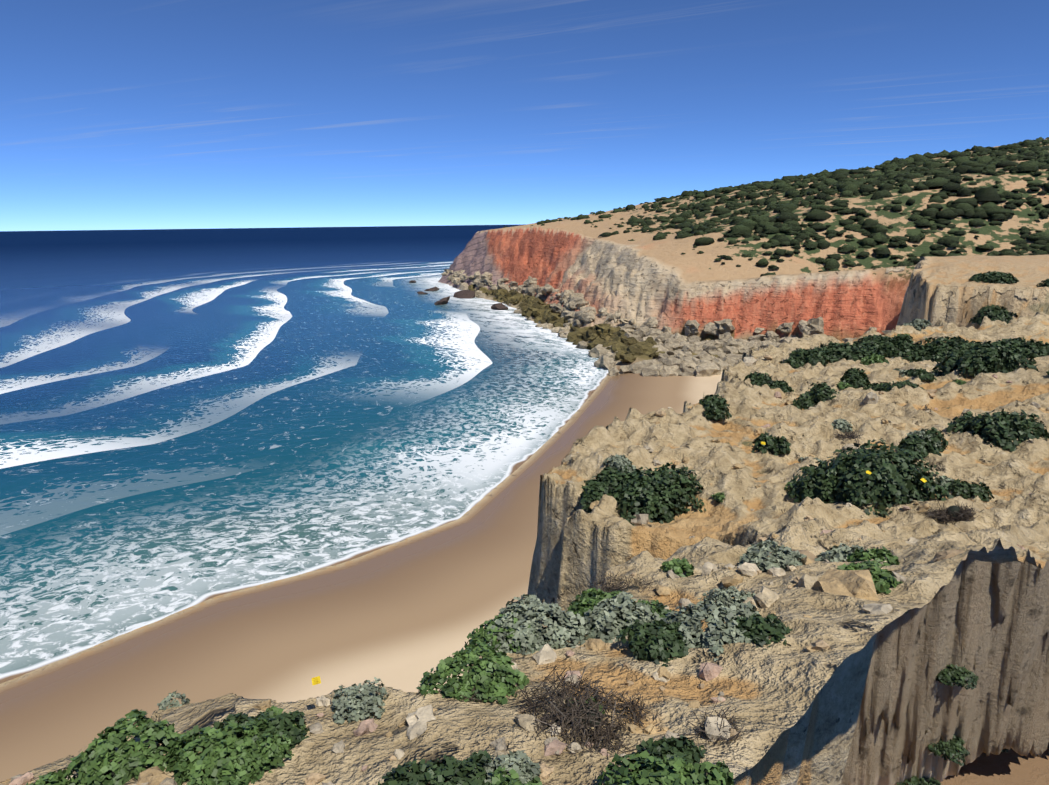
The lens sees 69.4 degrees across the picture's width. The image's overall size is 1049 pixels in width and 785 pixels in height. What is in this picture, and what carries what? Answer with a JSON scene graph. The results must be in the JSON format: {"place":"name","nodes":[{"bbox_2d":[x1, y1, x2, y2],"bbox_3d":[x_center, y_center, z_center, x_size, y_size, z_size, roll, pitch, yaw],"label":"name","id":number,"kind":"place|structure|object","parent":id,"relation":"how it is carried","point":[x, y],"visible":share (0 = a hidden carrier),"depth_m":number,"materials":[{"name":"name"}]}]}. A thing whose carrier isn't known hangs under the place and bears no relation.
{"place":"outdoors","nodes":[
{"label":"outdoors","id":0,"kind":"place"},
{"bbox_2d":[0,139,1048,784],"bbox_3d":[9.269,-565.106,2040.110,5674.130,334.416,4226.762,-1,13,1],"label":"terrain","id":1,"kind":"structure","parent":0,"point":[866,699],"depth_m":54.62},
{"bbox_2d":[409,280,507,309],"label":"sea rocks","id":2,"kind":"object","parent":1,"relation":"on","point":[466,294],"visible":0.46,"depth_m":481.40,"materials":[{"name":"grey stone"}]},
{"bbox_2d":[9,354,1048,784],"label":"stones","id":3,"kind":"object","parent":1,"relation":"on","point":[853,582],"visible":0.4,"depth_m":3.37,"materials":[{"name":"beige stone"}]},
{"bbox_2d":[16,271,1048,784],"bbox_3d":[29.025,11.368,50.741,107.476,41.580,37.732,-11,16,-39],"label":"shrub","id":4,"kind":"object","parent":1,"relation":"on","point":[950,512],"visible":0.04,"depth_m":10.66,"materials":[{"name":"plant"}]},
{"bbox_2d":[441,269,891,376],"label":"boulders","id":5,"kind":"object","parent":1,"relation":"on","point":[647,337],"visible":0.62,"depth_m":271.39,"materials":[{"name":"beige stone"}]},
{"bbox_2d":[503,137,1048,276],"bbox_3d":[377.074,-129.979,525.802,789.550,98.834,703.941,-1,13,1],"label":"shrubs","id":6,"kind":"object","parent":1,"relation":"on","point":[838,181],"visible":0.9,"depth_m":337.04,"materials":[{"name":"green plant"}]},
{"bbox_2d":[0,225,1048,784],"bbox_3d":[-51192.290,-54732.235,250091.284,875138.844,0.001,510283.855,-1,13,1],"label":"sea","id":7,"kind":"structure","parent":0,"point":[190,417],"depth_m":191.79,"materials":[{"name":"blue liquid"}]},
{"bbox_2d":[0,0,1048,230],"label":"sky","id":8,"kind":"structure","parent":0,"point":[115,114],"materials":[{"name":"blue"}]}
]}

